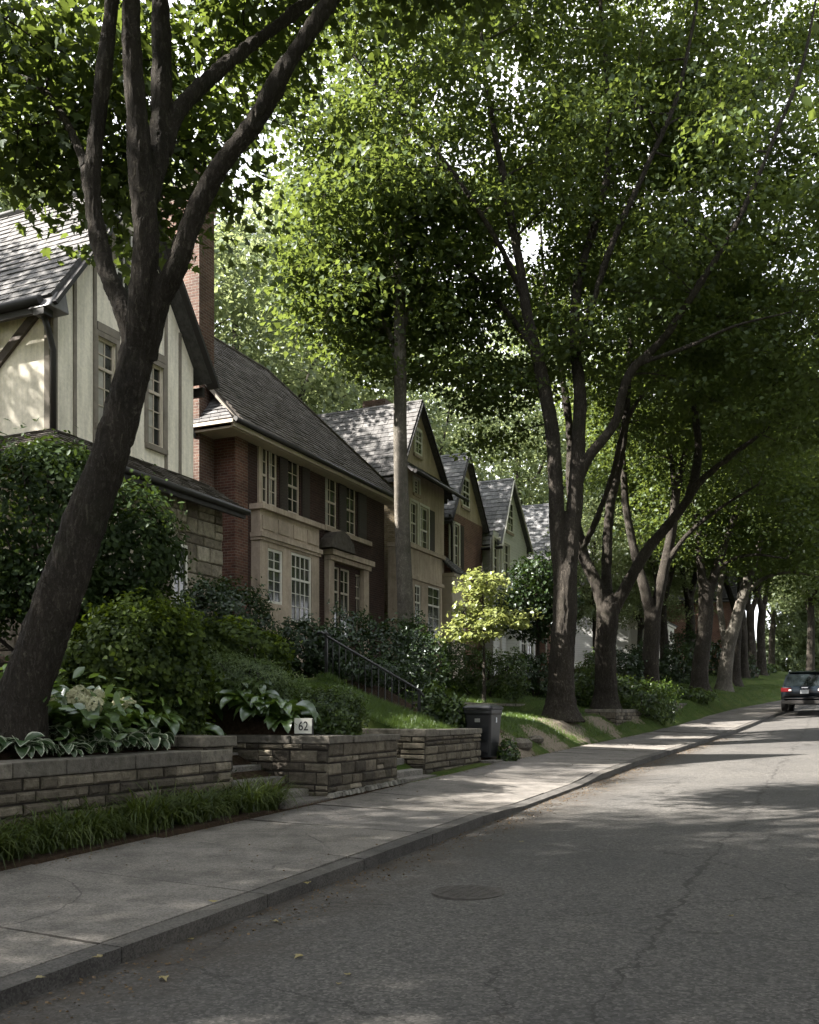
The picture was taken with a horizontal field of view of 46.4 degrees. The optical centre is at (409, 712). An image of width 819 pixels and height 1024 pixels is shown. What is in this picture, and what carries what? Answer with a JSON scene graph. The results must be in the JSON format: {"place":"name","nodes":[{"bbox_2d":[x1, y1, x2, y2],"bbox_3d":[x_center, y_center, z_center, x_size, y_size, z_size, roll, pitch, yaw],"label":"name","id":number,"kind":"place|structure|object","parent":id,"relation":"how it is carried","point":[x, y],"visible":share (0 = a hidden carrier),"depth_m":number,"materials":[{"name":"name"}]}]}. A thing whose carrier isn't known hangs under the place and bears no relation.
{"place":"outdoors","nodes":[
{"label":"outdoors","id":0,"kind":"place"},
{"bbox_2d":[0,656,787,870],"bbox_3d":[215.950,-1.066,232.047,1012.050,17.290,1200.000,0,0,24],"label":"ground","id":1,"kind":"structure","parent":0,"point":[228,725],"depth_m":19.68,"materials":[{"name":"plant"}]},
{"bbox_2d":[0,817,59,862],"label":"strap grass clump","id":2,"kind":"object","parent":1,"relation":"on","point":[16,854],"visible":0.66,"depth_m":7.71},
{"bbox_2d":[0,732,60,758],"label":"variegated hosta","id":3,"kind":"object","parent":1,"relation":"on","point":[31,743],"visible":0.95,"depth_m":8.82,"materials":[{"name":"green plant"}]},
{"bbox_2d":[9,809,85,858],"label":"strap grass clump","id":4,"kind":"object","parent":1,"relation":"on","point":[44,847],"visible":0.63,"depth_m":8.01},
{"bbox_2d":[44,740,92,756],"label":"variegated hosta","id":5,"kind":"object","parent":1,"relation":"on","point":[72,748],"visible":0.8,"depth_m":9.21,"materials":[{"name":"green plant"}]},
{"bbox_2d":[17,794,126,852],"bbox_3d":[-3.015,0.974,8.340,1.029,0.482,1.060,1,1,-32],"label":"strap grass clump","id":6,"kind":"object","parent":1,"relation":"on","point":[80,822],"visible":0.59,"depth_m":8.24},
{"bbox_2d":[31,798,133,845],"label":"strap grass clump","id":7,"kind":"object","parent":1,"relation":"on","point":[75,814],"visible":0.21,"depth_m":8.56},
{"bbox_2d":[48,699,121,738],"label":"hosta","id":8,"kind":"object","parent":1,"relation":"on","point":[84,712],"visible":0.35,"depth_m":9.68,"materials":[{"name":"green plant"}]},
{"bbox_2d":[65,735,118,753],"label":"variegated hosta","id":9,"kind":"object","parent":1,"relation":"on","point":[103,745],"visible":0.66,"depth_m":9.63,"materials":[{"name":"green plant"}]},
{"bbox_2d":[60,806,135,849],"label":"strap grass clump","id":10,"kind":"object","parent":1,"relation":"on","point":[96,836],"visible":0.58,"depth_m":8.45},
{"bbox_2d":[0,417,197,659],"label":"yew tree","id":11,"kind":"object","parent":1,"relation":"on","point":[20,575],"visible":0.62,"depth_m":12.75,"materials":[{"name":"plant"}]},
{"bbox_2d":[43,667,181,753],"bbox_3d":[-3.379,0.042,10.005,1.836,1.085,1.753,0,0,-3],"label":"hydrangea","id":12,"kind":"object","parent":1,"relation":"on","point":[78,696],"visible":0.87,"depth_m":9.69,"materials":[{"name":"green plant"}]},
{"bbox_2d":[0,749,231,833],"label":"garden wall","id":13,"kind":"structure","parent":1,"relation":"on","point":[25,783],"depth_m":9.15,"materials":[{"name":"stone"}]},
{"bbox_2d":[85,803,159,838],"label":"strap grass clump","id":14,"kind":"object","parent":1,"relation":"on","point":[123,830],"visible":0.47,"depth_m":8.81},
{"bbox_2d":[99,731,149,750],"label":"variegated hosta","id":15,"kind":"object","parent":1,"relation":"on","point":[134,739],"visible":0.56,"depth_m":10.05,"materials":[{"name":"green plant"}]},
{"bbox_2d":[0,192,250,656],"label":"timbered house","id":16,"kind":"structure","parent":1,"relation":"on","point":[60,339],"depth_m":18.41,"materials":[{"name":"paint"}]},
{"bbox_2d":[95,328,119,428],"bbox_3d":[-5.921,-6.395,18.637,0.170,1.910,0.707,0,0,24],"label":"window","id":17,"kind":"structure","parent":16,"relation":"in","point":[104,350],"depth_m":18.62,"materials":[{"name":"glass"}]},
{"bbox_2d":[144,360,167,454],"bbox_3d":[-5.324,-6.395,19.972,0.170,1.910,0.693,0,0,24],"label":"window","id":18,"kind":"structure","parent":16,"relation":"in","point":[153,397],"depth_m":20.07,"materials":[{"name":"beige paint"}]},
{"bbox_2d":[56,587,224,734],"bbox_3d":[-3.306,-0.448,11.605,1.783,2.156,1.834,0,0,24],"label":"shrub","id":19,"kind":"object","parent":1,"relation":"on","point":[97,649],"visible":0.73,"depth_m":11.31,"materials":[{"name":"green plant"}]},
{"bbox_2d":[80,576,205,687],"bbox_3d":[-3.741,-0.975,13.418,1.672,1.992,1.446,0,0,1],"label":"shrub","id":20,"kind":"object","parent":1,"relation":"on","point":[160,595],"visible":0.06,"depth_m":13.15,"materials":[{"name":"green plant"}]},
{"bbox_2d":[102,709,185,735],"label":"hosta","id":21,"kind":"object","parent":1,"relation":"on","point":[174,727],"visible":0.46,"depth_m":10.86,"materials":[{"name":"green plant"}]},
{"bbox_2d":[102,785,191,834],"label":"strap grass clump","id":22,"kind":"object","parent":1,"relation":"on","point":[144,819],"visible":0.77,"depth_m":9.06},
{"bbox_2d":[125,727,174,749],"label":"variegated hosta","id":23,"kind":"object","parent":1,"relation":"on","point":[158,738],"visible":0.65,"depth_m":10.50,"materials":[{"name":"green plant"}]},
{"bbox_2d":[124,776,206,834],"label":"strap grass clump","id":24,"kind":"object","parent":1,"relation":"on","point":[166,823],"visible":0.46,"depth_m":9.37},
{"bbox_2d":[146,783,223,827],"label":"strap grass clump","id":25,"kind":"object","parent":1,"relation":"on","point":[187,820],"visible":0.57,"depth_m":9.71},
{"bbox_2d":[171,734,236,786],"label":"garden wall","id":26,"kind":"structure","parent":1,"relation":"on","point":[199,742],"depth_m":11.01,"materials":[{"name":"stone"}]},
{"bbox_2d":[174,778,245,823],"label":"strap grass clump","id":27,"kind":"object","parent":1,"relation":"on","point":[202,815],"visible":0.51,"depth_m":9.88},
{"bbox_2d":[172,572,287,658],"bbox_3d":[-3.355,-1.567,17.436,2.237,1.934,2.149,0,0,-8],"label":"shrub","id":28,"kind":"object","parent":1,"relation":"on","point":[212,595],"visible":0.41,"depth_m":17.08,"materials":[{"name":"green plant"}]},
{"bbox_2d":[181,611,302,685],"bbox_3d":[-2.732,-0.826,14.722,1.769,1.397,1.921,0,0,24],"label":"shrub","id":29,"kind":"object","parent":1,"relation":"on","point":[271,646],"visible":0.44,"depth_m":14.34,"materials":[{"name":"green plant"}]},
{"bbox_2d":[209,688,283,714],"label":"hosta","id":30,"kind":"object","parent":1,"relation":"on","point":[240,698],"visible":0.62,"depth_m":12.91,"materials":[{"name":"green plant"}]},
{"bbox_2d":[212,653,299,709],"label":"shrub","id":31,"kind":"object","parent":1,"relation":"on","point":[285,688],"visible":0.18,"depth_m":13.56,"materials":[{"name":"green plant"}]},
{"bbox_2d":[218,774,293,814],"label":"strap grass clump","id":32,"kind":"object","parent":1,"relation":"on","point":[250,802],"visible":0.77,"depth_m":10.65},
{"bbox_2d":[207,646,315,701],"bbox_3d":[-2.200,-0.424,13.609,1.618,1.016,1.656,0,0,24],"label":"juniper","id":33,"kind":"object","parent":1,"relation":"on","point":[252,680],"visible":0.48,"depth_m":13.36,"materials":[{"name":"green plant"}]},
{"bbox_2d":[232,752,307,798],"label":"garden steps","id":34,"kind":"structure","parent":1,"relation":"on","point":[253,767],"depth_m":12.25,"materials":[{"name":"stone"}]},
{"bbox_2d":[235,772,312,810],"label":"strap grass clump","id":35,"kind":"object","parent":1,"relation":"on","point":[270,806],"visible":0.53,"depth_m":11.03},
{"bbox_2d":[233,694,316,724],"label":"hosta","id":36,"kind":"object","parent":1,"relation":"on","point":[288,707],"visible":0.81,"depth_m":12.84,"materials":[{"name":"green plant"}]},
{"bbox_2d":[159,169,393,677],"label":"brick house","id":37,"kind":"structure","parent":1,"relation":"on","point":[304,483],"depth_m":26.73,"materials":[{"name":"brick"}]},
{"bbox_2d":[269,452,275,506],"bbox_3d":[-3.762,-6.360,26.017,0.064,1.520,0.432,0,0,24],"label":"window","id":38,"kind":"structure","parent":37,"relation":"in","point":[272,457],"depth_m":26.09,"materials":[{"name":"beige paint"}]},
{"bbox_2d":[288,460,298,514],"bbox_3d":[-3.317,-6.360,27.014,0.064,1.520,0.633,0,0,24],"label":"window","id":39,"kind":"structure","parent":37,"relation":"in","point":[293,469],"depth_m":27.09,"materials":[{"name":"beige paint"}]},
{"bbox_2d":[325,477,335,528],"bbox_3d":[-2.428,-6.360,29.000,0.064,1.520,0.730,0,0,24],"label":"window","id":40,"kind":"structure","parent":37,"relation":"in","point":[330,486],"depth_m":29.07,"materials":[{"name":"glass"}]},
{"bbox_2d":[341,569,348,646],"bbox_3d":[-2.054,-3.175,29.835,0.064,2.550,0.618,0,0,24],"label":"window","id":41,"kind":"structure","parent":37,"relation":"in","point":[344,573],"depth_m":29.90,"materials":[{"name":"beige paint"}]},
{"bbox_2d":[347,488,354,535],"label":"window","id":42,"kind":"structure","parent":37,"relation":"in","point":[350,493],"depth_m":30.27,"materials":[{"name":"beige paint"}]},
{"bbox_2d":[0,0,562,756],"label":"leaning tree","id":43,"kind":"object","parent":1,"relation":"on","point":[130,74],"visible":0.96,"depth_m":10.26,"materials":[{"name":"brown wood"}]},
{"bbox_2d":[248,701,321,732],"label":"hosta","id":44,"kind":"object","parent":1,"relation":"on","point":[285,719],"visible":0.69,"depth_m":12.72,"materials":[{"name":"green plant"}]},
{"bbox_2d":[159,160,418,414],"bbox_3d":[-7.318,-12.088,40.714,14.540,21.954,13.679,0,0,28],"label":"backdrop tree","id":45,"kind":"object","parent":1,"relation":"on","point":[231,301],"visible":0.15,"depth_m":37.60,"materials":[{"name":"green plant"}]},
{"bbox_2d":[275,796,332,808],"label":"path","id":46,"kind":"structure","parent":1,"relation":"on","point":[309,799],"depth_m":11.71,"materials":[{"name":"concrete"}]},
{"bbox_2d":[275,612,350,678],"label":"hedge","id":47,"kind":"object","parent":1,"relation":"on","point":[313,644],"visible":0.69,"depth_m":19.79,"materials":[{"name":"green plant"}]},
{"bbox_2d":[228,734,399,796],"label":"garden wall","id":48,"kind":"structure","parent":1,"relation":"on","point":[323,765],"depth_m":12.63,"materials":[{"name":"stone"}]},
{"bbox_2d":[289,679,374,735],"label":"shrub","id":49,"kind":"object","parent":1,"relation":"on","point":[348,725],"visible":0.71,"depth_m":13.32,"materials":[{"name":"green plant"}]},
{"bbox_2d":[214,166,462,452],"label":"backdrop tree","id":50,"kind":"object","parent":1,"relation":"on","point":[364,396],"visible":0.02,"depth_m":49.34,"materials":[{"name":"green plant"}]},
{"bbox_2d":[319,654,413,688],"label":"hedge","id":51,"kind":"object","parent":1,"relation":"on","point":[385,664],"visible":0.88,"depth_m":19.39,"materials":[{"name":"green plant"}]},
{"bbox_2d":[327,778,407,797],"bbox_3d":[-0.527,1.038,13.227,0.164,0.108,2.339,0,0,24],"label":"pebble edging","id":52,"kind":"object","parent":1,"relation":"on","point":[363,789],"visible":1,"depth_m":13.02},
{"bbox_2d":[318,598,437,700],"bbox_3d":[-0.713,-1.349,21.125,2.889,2.306,1.718,0,0,-12],"label":"hedge","id":53,"kind":"object","parent":1,"relation":"on","point":[401,647],"visible":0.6,"depth_m":21.04,"materials":[{"name":"green plant"}]},
{"bbox_2d":[254,115,532,685],"bbox_3d":[-0.831,-8.506,26.933,7.477,16.009,7.358,0,0,-24],"label":"straight tree","id":54,"kind":"object","parent":1,"relation":"on","point":[395,248],"visible":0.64,"depth_m":25.82,"materials":[{"name":"green plant"}]},
{"bbox_2d":[318,399,469,676],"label":"gabled house","id":55,"kind":"structure","parent":1,"relation":"on","point":[366,434],"depth_m":34.85,"materials":[{"name":"tile"}]},
{"bbox_2d":[409,498,419,545],"bbox_3d":[0.139,-6.840,34.633,0.170,1.700,0.764,0,0,24],"label":"window","id":56,"kind":"structure","parent":55,"relation":"in","point":[412,506],"depth_m":34.77,"materials":[{"name":"glass"}]},
{"bbox_2d":[419,502,429,549],"bbox_3d":[0.512,-6.793,35.498,0.125,1.793,0.968,0,0,24],"label":"window","id":57,"kind":"structure","parent":55,"relation":"in","point":[422,511],"depth_m":35.60,"materials":[{"name":"glass"}]},
{"bbox_2d":[0,705,814,1009],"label":"kerb","id":58,"kind":"structure","parent":1,"relation":"on","point":[20,986],"depth_m":6.50,"materials":[{"name":"concrete"}]},
{"bbox_2d":[305,327,520,484],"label":"backdrop tree","id":59,"kind":"object","parent":1,"relation":"on","point":[443,447],"visible":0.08,"depth_m":58.42,"materials":[{"name":"green plant"}]},
{"bbox_2d":[359,728,481,773],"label":"garden wall","id":60,"kind":"structure","parent":1,"relation":"on","point":[428,751],"depth_m":15.96,"materials":[{"name":"stone"}]},
{"bbox_2d":[363,398,489,677],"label":"gabled house","id":61,"kind":"structure","parent":1,"relation":"on","point":[466,526],"depth_m":39.02,"materials":[{"name":"brown brick"}]},
{"bbox_2d":[393,608,459,692],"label":"shrub","id":62,"kind":"object","parent":1,"relation":"on","point":[443,673],"visible":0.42,"depth_m":24.49,"materials":[{"name":"green plant"}]},
{"bbox_2d":[411,680,466,727],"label":"shrub","id":63,"kind":"object","parent":1,"relation":"on","point":[444,708],"visible":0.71,"depth_m":18.61,"materials":[{"name":"green plant"}]},
{"bbox_2d":[432,641,532,703],"bbox_3d":[1.945,-1.128,26.185,2.923,1.799,1.430,0,0,-14],"label":"hedge","id":64,"kind":"object","parent":1,"relation":"on","point":[470,680],"visible":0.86,"depth_m":26.01,"materials":[{"name":"green plant"}]},
{"bbox_2d":[434,565,543,701],"bbox_3d":[1.928,-2.013,24.547,2.821,3.632,2.191,0,0,-28],"label":"sapling","id":65,"kind":"object","parent":1,"relation":"on","point":[484,616],"visible":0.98,"depth_m":24.30,"materials":[{"name":"plant"}]},
{"bbox_2d":[480,759,503,763],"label":"path","id":66,"kind":"structure","parent":1,"relation":"on","point":[491,761],"depth_m":18.11,"materials":[{"name":"concrete"}]},
{"bbox_2d":[463,704,502,757],"bbox_3d":[1.448,0.386,18.616,0.612,1.068,0.821,0,0,24],"label":"wheeled bin","id":67,"kind":"object","parent":66,"relation":"on","point":[486,718],"visible":0.74,"depth_m":18.30,"materials":[{"name":"plastic"}]},
{"bbox_2d":[478,478,535,674],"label":"gabled house","id":68,"kind":"structure","parent":1,"relation":"on","point":[506,540],"depth_m":42.12,"materials":[{"name":"white"}]},
{"bbox_2d":[496,733,520,760],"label":"shrub","id":69,"kind":"object","parent":1,"relation":"on","point":[505,754],"visible":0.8,"depth_m":18.48,"materials":[{"name":"green plant"}]},
{"bbox_2d":[408,307,615,525],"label":"backdrop tree","id":70,"kind":"object","parent":1,"relation":"on","point":[527,496],"visible":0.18,"depth_m":67.02,"materials":[{"name":"green plant"}]},
{"bbox_2d":[502,646,549,698],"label":"shrub","id":71,"kind":"object","parent":1,"relation":"on","point":[533,670],"visible":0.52,"depth_m":28.57,"materials":[{"name":"green plant"}]},
{"bbox_2d":[236,0,818,722],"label":"street maple","id":72,"kind":"object","parent":1,"relation":"on","point":[392,84],"visible":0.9,"depth_m":24.76,"materials":[{"name":"green plant"}]},
{"bbox_2d":[522,503,552,670],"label":"gabled house","id":73,"kind":"structure","parent":1,"relation":"on","point":[536,516],"depth_m":47.96,"materials":[{"name":"grey tile"}]},
{"bbox_2d":[486,547,591,697],"bbox_3d":[3.752,-2.680,28.884,3.222,4.638,2.894,0,0,-8],"label":"sapling","id":74,"kind":"object","parent":1,"relation":"on","point":[533,587],"visible":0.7,"depth_m":28.55,"materials":[{"name":"plant"}]},
{"bbox_2d":[574,647,594,706],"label":"shrub","id":75,"kind":"object","parent":1,"relation":"on","point":[586,682],"visible":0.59,"depth_m":30.85,"materials":[{"name":"green plant"}]},
{"bbox_2d":[540,495,651,668],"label":"backdrop tree","id":76,"kind":"object","parent":1,"relation":"on","point":[588,609],"visible":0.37,"depth_m":46.40,"materials":[{"name":"green plant"}]},
{"bbox_2d":[440,673,780,746],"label":"verge grass","id":77,"kind":"structure","parent":1,"relation":"on","point":[509,715],"depth_m":26.00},
{"bbox_2d":[585,709,643,725],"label":"garden wall","id":78,"kind":"structure","parent":1,"relation":"on","point":[617,716],"depth_m":28.56,"materials":[{"name":"stone"}]},
{"bbox_2d":[574,539,676,668],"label":"gabled house","id":79,"kind":"structure","parent":1,"relation":"on","point":[583,641],"depth_m":56.05,"materials":[{"name":"white"}]},
{"bbox_2d":[438,0,818,708],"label":"street maple","id":80,"kind":"object","parent":1,"relation":"on","point":[790,36],"visible":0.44,"depth_m":29.88,"materials":[{"name":"green plant"}]},
{"bbox_2d":[616,636,661,691],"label":"shrub","id":81,"kind":"object","parent":1,"relation":"on","point":[631,670],"visible":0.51,"depth_m":36.71,"materials":[{"name":"green plant"}]},
{"bbox_2d":[589,505,695,668],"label":"backdrop tree","id":82,"kind":"object","parent":1,"relation":"on","point":[674,583],"visible":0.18,"depth_m":53.02,"materials":[{"name":"green plant"}]},
{"bbox_2d":[617,674,683,725],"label":"shrub","id":83,"kind":"object","parent":1,"relation":"on","point":[662,694],"visible":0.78,"depth_m":31.65,"materials":[{"name":"green plant"}]},
{"bbox_2d":[563,414,759,673],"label":"street maple","id":84,"kind":"object","parent":1,"relation":"on","point":[663,627],"visible":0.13,"depth_m":51.62,"materials":[{"name":"green plant"}]},
{"bbox_2d":[598,477,731,614],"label":"backdrop tree","id":85,"kind":"object","parent":1,"relation":"on","point":[696,591],"visible":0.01,"depth_m":63.42,"materials":[{"name":"green plant"}]},
{"bbox_2d":[528,164,818,703],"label":"street maple","id":86,"kind":"object","parent":1,"relation":"on","point":[653,604],"visible":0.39,"depth_m":36.78,"materials":[{"name":"green plant"}]},
{"bbox_2d":[565,394,796,673],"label":"street maple","id":87,"kind":"object","parent":1,"relation":"on","point":[689,594],"visible":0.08,"depth_m":54.85,"materials":[{"name":"green plant"}]},
{"bbox_2d":[659,622,715,683],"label":"shrub","id":88,"kind":"object","parent":1,"relation":"on","point":[677,663],"visible":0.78,"depth_m":46.52,"materials":[{"name":"green plant"}]},
{"bbox_2d":[558,324,818,692],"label":"street maple","id":89,"kind":"object","parent":1,"relation":"on","point":[701,655],"visible":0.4,"depth_m":43.59,"materials":[{"name":"green plant"}]},
{"bbox_2d":[661,682,720,703],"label":"shrub","id":90,"kind":"object","parent":1,"relation":"on","point":[708,697],"visible":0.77,"depth_m":39.53,"materials":[{"name":"green plant"}]},
{"bbox_2d":[667,571,745,669],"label":"gabled house","id":91,"kind":"structure","parent":1,"relation":"on","point":[727,609],"depth_m":67.11,"materials":[{"name":"brown brick"}]},
{"bbox_2d":[617,421,818,686],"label":"street maple","id":92,"kind":"object","parent":1,"relation":"on","point":[736,678],"visible":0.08,"depth_m":51.76,"materials":[{"name":"green plant"}]},
{"bbox_2d":[630,401,818,691],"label":"street maple","id":93,"kind":"object","parent":1,"relation":"on","point":[729,635],"visible":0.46,"depth_m":46.42,"materials":[{"name":"green plant"}]},
{"bbox_2d":[708,637,760,677],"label":"shrub","id":94,"kind":"object","parent":1,"relation":"on","point":[717,654],"visible":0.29,"depth_m":56.80,"materials":[{"name":"green plant"}]},
{"bbox_2d":[689,483,810,678],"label":"street maple","id":95,"kind":"object","parent":1,"relation":"on","point":[745,672],"visible":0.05,"depth_m":57.80,"materials":[{"name":"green plant"}]},
{"bbox_2d":[692,509,817,676],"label":"street maple","id":96,"kind":"object","parent":1,"relation":"on","point":[750,608],"visible":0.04,"depth_m":61.78,"materials":[{"name":"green plant"}]},
{"bbox_2d":[752,575,797,668],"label":"street maple","id":97,"kind":"object","parent":1,"relation":"on","point":[771,652],"visible":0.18,"depth_m":83.72,"materials":[{"name":"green plant"}]},
{"bbox_2d":[751,560,818,670],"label":"backdrop tree","id":98,"kind":"object","parent":1,"relation":"on","point":[810,655],"visible":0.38,"depth_m":77.20,"materials":[{"name":"green plant"}]},
{"bbox_2d":[753,465,818,675],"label":"street maple","id":99,"kind":"object","parent":1,"relation":"on","point":[761,647],"visible":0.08,"depth_m":65.72,"materials":[{"name":"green plant"}]},
{"bbox_2d":[756,596,818,671],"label":"hedge","id":100,"kind":"object","parent":1,"relation":"on","point":[791,642],"visible":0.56,"depth_m":87.73,"materials":[{"name":"green plant"}]},
{"bbox_2d":[0,700,798,977],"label":"sidewalk","id":101,"kind":"structure","parent":0,"point":[104,895],"depth_m":8.28,"materials":[{"name":"concrete"}]},
{"bbox_2d":[0,705,818,1023],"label":"road","id":102,"kind":"structure","parent":0,"point":[620,901],"depth_m":5.88,"materials":[{"name":"asphalt"}]},
{"bbox_2d":[3,734,726,1023],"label":"leaf litter","id":103,"kind":"object","parent":102,"relation":"on","point":[94,977],"visible":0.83,"depth_m":7.81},
{"bbox_2d":[431,885,504,899],"bbox_3d":[0.430,1.324,7.012,0.540,0.024,0.540,0,0,24],"label":"manhole cover","id":104,"kind":"object","parent":102,"relation":"on","point":[466,892],"visible":0.99,"depth_m":6.97,"materials":[{"name":"metal"}]},
{"bbox_2d":[781,670,818,710],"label":"suv","id":105,"kind":"object","parent":102,"relation":"on","point":[799,688],"visible":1,"depth_m":38.67,"materials":[{"name":"black paint"}]},
{"bbox_2d":[0,0,818,659],"label":"sky","id":106,"kind":"structure","parent":0,"point":[533,240],"materials":[{"name":"white"}]},
{"bbox_2d":[286,672,545,733],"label":"lawn grass","id":107,"kind":"structure","parent":0,"point":[392,715],"depth_m":17.86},
{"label":"garden steps","id":108,"kind":"object","parent":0,"visible":0},
{"bbox_2d":[317,631,424,713],"bbox_3d":[-0.791,-0.579,18.977,2.386,2.140,0.095,0,0,24],"label":"handrail","id":109,"kind":"object","parent":108,"relation":"on","point":[419,691],"visible":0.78,"depth_m":18.97,"materials":[{"name":"metal"}]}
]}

